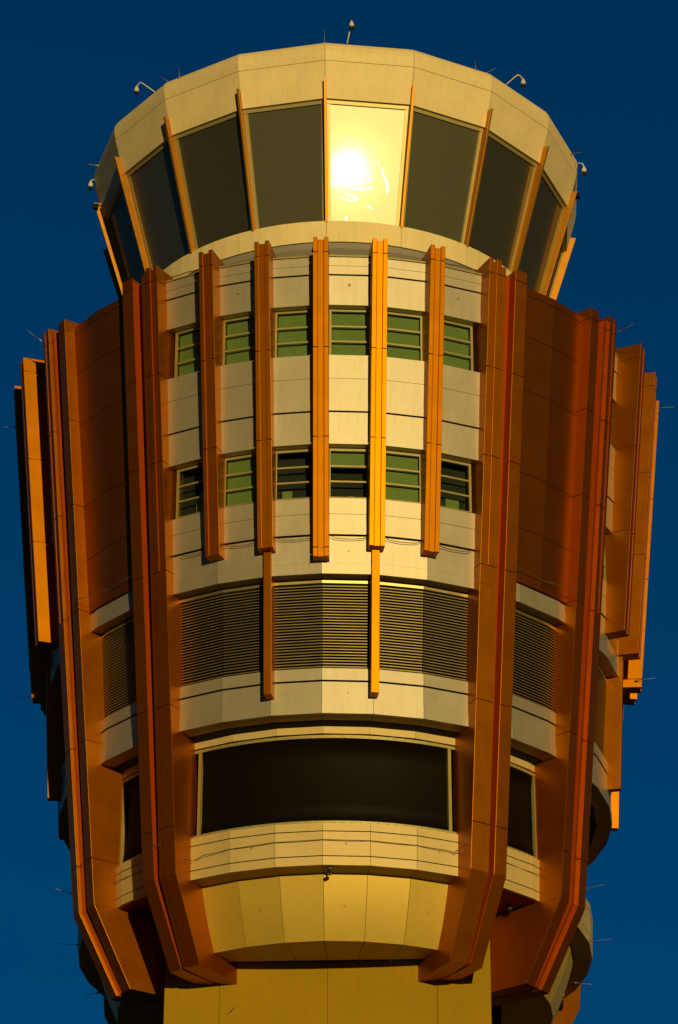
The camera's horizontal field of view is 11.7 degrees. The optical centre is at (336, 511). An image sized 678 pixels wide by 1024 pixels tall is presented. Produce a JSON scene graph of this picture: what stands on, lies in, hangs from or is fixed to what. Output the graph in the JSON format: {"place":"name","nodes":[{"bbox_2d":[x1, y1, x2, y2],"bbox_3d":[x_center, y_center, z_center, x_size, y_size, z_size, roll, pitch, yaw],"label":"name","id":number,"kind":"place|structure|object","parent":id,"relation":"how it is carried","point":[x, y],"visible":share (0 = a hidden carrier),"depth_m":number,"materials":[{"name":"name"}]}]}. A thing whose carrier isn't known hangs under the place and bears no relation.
{"place":"outdoors","nodes":[
{"label":"outdoors","id":0,"kind":"place"},
{"bbox_2d":[0,0,677,1023],"label":"sky","id":1,"kind":"structure","parent":0,"point":[604,73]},
{"label":"ground","id":2,"kind":"structure","parent":0,"visible":0},
{"bbox_2d":[14,43,658,1023],"bbox_3d":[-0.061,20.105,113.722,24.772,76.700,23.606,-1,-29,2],"label":"control tower","id":3,"kind":"structure","parent":2,"relation":"on","point":[368,377],"depth_m":114.55,"materials":[{"name":"paint"}]},
{"bbox_2d":[88,179,94,190],"bbox_3d":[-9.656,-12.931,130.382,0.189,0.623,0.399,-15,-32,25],"label":"dome camera","id":4,"kind":"object","parent":3,"relation":"attached to","point":[90,185],"visible":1,"depth_m":130.20,"materials":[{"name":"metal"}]},
{"bbox_2d":[93,203,101,209],"bbox_3d":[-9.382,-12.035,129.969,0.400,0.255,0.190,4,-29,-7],"label":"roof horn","id":5,"kind":"object","parent":3,"relation":"attached to","point":[95,206],"visible":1,"depth_m":129.88,"materials":[{"name":"metal"}]},
{"bbox_2d":[78,575,131,599],"bbox_3d":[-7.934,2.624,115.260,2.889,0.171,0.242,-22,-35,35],"label":"cable","id":6,"kind":"object","parent":3,"relation":"attached to","point":[107,589],"visible":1,"depth_m":115.40,"materials":[{"name":"rubber"}]},
{"bbox_2d":[134,82,154,95],"bbox_3d":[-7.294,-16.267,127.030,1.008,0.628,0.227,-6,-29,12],"label":"dome camera","id":7,"kind":"object","parent":3,"relation":"on","point":[136,90],"visible":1,"depth_m":127.05,"materials":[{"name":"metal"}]},
{"bbox_2d":[171,269,198,276],"bbox_3d":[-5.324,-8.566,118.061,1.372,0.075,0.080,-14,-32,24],"label":"cable","id":8,"kind":"object","parent":3,"relation":"attached to","point":[184,273],"visible":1,"depth_m":118.06,"materials":[{"name":"rubber"}]},
{"bbox_2d":[174,326,200,377],"bbox_3d":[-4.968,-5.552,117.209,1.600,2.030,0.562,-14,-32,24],"label":"window","id":9,"kind":"structure","parent":3,"relation":"in","point":[192,348],"depth_m":117.23,"materials":[{"name":"green glass"}]},
{"bbox_2d":[176,463,203,518],"bbox_3d":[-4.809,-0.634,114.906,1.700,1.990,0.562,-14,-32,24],"label":"window","id":10,"kind":"structure","parent":3,"relation":"in","point":[191,486],"depth_m":115.16,"materials":[{"name":"black glass"}]},
{"bbox_2d":[223,315,255,364],"bbox_3d":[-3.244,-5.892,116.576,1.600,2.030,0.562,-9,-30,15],"label":"window","id":11,"kind":"structure","parent":3,"relation":"in","point":[244,332],"depth_m":116.54,"materials":[{"name":"green glass"}]},
{"bbox_2d":[224,453,256,507],"bbox_3d":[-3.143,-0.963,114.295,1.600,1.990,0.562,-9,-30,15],"label":"window","id":12,"kind":"structure","parent":3,"relation":"in","point":[246,490],"depth_m":114.23,"materials":[{"name":"green glass"}]},
{"bbox_2d":[282,491,292,498],"bbox_3d":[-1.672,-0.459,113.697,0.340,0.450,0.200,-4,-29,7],"label":"storage box","id":13,"kind":"object","parent":3,"relation":"on","point":[287,495],"visible":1,"depth_m":113.66,"materials":[{"name":"green"}]},
{"bbox_2d":[275,309,312,357],"bbox_3d":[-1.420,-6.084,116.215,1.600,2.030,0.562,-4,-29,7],"label":"window","id":14,"kind":"structure","parent":3,"relation":"in","point":[300,330],"depth_m":116.15,"materials":[{"name":"green glass"}]},
{"bbox_2d":[276,449,312,499],"bbox_3d":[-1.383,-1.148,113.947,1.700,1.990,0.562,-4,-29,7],"label":"window","id":15,"kind":"structure","parent":3,"relation":"in","point":[295,472],"depth_m":114.12,"materials":[{"name":"black glass"}]},
{"bbox_2d":[194,839,453,859],"bbox_3d":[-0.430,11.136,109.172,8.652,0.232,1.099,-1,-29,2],"label":"cable","id":16,"kind":"object","parent":3,"relation":"attached to","point":[322,839],"visible":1,"depth_m":108.95,"materials":[{"name":"rubber"}]},
{"bbox_2d":[327,867,332,875],"bbox_3d":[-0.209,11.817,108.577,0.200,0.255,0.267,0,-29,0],"label":"soffit camera","id":17,"kind":"object","parent":3,"relation":"attached to","point":[329,869],"visible":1,"depth_m":108.56,"materials":[{"name":"plastic"}]},
{"bbox_2d":[329,448,367,498],"bbox_3d":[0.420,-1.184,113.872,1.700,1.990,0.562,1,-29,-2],"label":"window","id":18,"kind":"structure","parent":3,"relation":"in","point":[347,471],"depth_m":113.98,"materials":[{"name":"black glass"}]},
{"bbox_2d":[329,309,368,355],"bbox_3d":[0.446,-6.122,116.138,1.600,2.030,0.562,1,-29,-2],"label":"window","id":19,"kind":"structure","parent":3,"relation":"in","point":[345,343],"depth_m":116.03,"materials":[{"name":"green glass"}]},
{"bbox_2d":[347,20,353,43],"bbox_3d":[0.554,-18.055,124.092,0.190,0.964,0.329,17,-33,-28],"label":"dome camera","id":20,"kind":"object","parent":3,"relation":"attached to","point":[351,25],"visible":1,"depth_m":124.09,"materials":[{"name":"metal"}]},
{"bbox_2d":[385,450,420,503],"bbox_3d":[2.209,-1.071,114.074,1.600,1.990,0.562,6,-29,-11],"label":"window","id":21,"kind":"structure","parent":3,"relation":"in","point":[395,488],"depth_m":113.98,"materials":[{"name":"green glass"}]},
{"bbox_2d":[387,311,422,360],"bbox_3d":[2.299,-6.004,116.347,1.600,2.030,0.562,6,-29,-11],"label":"window","id":22,"kind":"structure","parent":3,"relation":"in","point":[403,330],"depth_m":116.29,"materials":[{"name":"green glass"}]},
{"bbox_2d":[444,499,458,508],"bbox_3d":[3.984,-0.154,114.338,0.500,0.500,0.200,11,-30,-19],"label":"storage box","id":23,"kind":"object","parent":3,"relation":"in","point":[454,504],"visible":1,"depth_m":114.30,"materials":[{"name":"green"}]},
{"bbox_2d":[440,458,471,512],"bbox_3d":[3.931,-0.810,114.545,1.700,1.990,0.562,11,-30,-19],"label":"window","id":24,"kind":"structure","parent":3,"relation":"in","point":[455,482],"depth_m":114.76,"materials":[{"name":"black glass"}]},
{"bbox_2d":[443,320,472,370],"bbox_3d":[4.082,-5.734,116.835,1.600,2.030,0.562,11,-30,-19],"label":"window","id":25,"kind":"structure","parent":3,"relation":"in","point":[459,355],"depth_m":116.83,"materials":[{"name":"green glass"}]},
{"bbox_2d":[445,263,475,269],"bbox_3d":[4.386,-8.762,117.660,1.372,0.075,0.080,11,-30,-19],"label":"cable","id":26,"kind":"object","parent":3,"relation":"attached to","point":[460,266],"visible":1,"depth_m":117.64,"materials":[{"name":"rubber"}]},
{"bbox_2d":[505,906,512,911],"bbox_3d":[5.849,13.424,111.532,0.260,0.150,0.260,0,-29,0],"label":"soffit camera","id":27,"kind":"object","parent":3,"relation":"attached to","point":[508,908],"visible":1,"depth_m":111.47,"materials":[{"name":"plastic"}]},
{"bbox_2d":[505,74,525,87],"bbox_3d":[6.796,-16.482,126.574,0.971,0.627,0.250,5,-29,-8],"label":"dome camera","id":28,"kind":"object","parent":3,"relation":"on","point":[523,83],"visible":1,"depth_m":126.57,"materials":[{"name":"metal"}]},
{"bbox_2d":[517,567,577,590],"bbox_3d":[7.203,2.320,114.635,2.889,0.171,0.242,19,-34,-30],"label":"cable","id":29,"kind":"object","parent":3,"relation":"attached to","point":[546,581],"visible":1,"depth_m":114.76,"materials":[{"name":"rubber"}]},
{"bbox_2d":[574,163,586,175],"bbox_3d":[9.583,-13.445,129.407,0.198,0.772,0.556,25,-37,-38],"label":"dome camera","id":30,"kind":"object","parent":3,"relation":"attached to","point":[584,172],"visible":1,"depth_m":129.15,"materials":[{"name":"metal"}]},
{"bbox_2d":[603,549,605,581],"bbox_3d":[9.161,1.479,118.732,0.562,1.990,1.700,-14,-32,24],"label":"window","id":31,"kind":"structure","parent":3,"relation":"in","point":[604,569],"depth_m":118.90,"materials":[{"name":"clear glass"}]}
]}

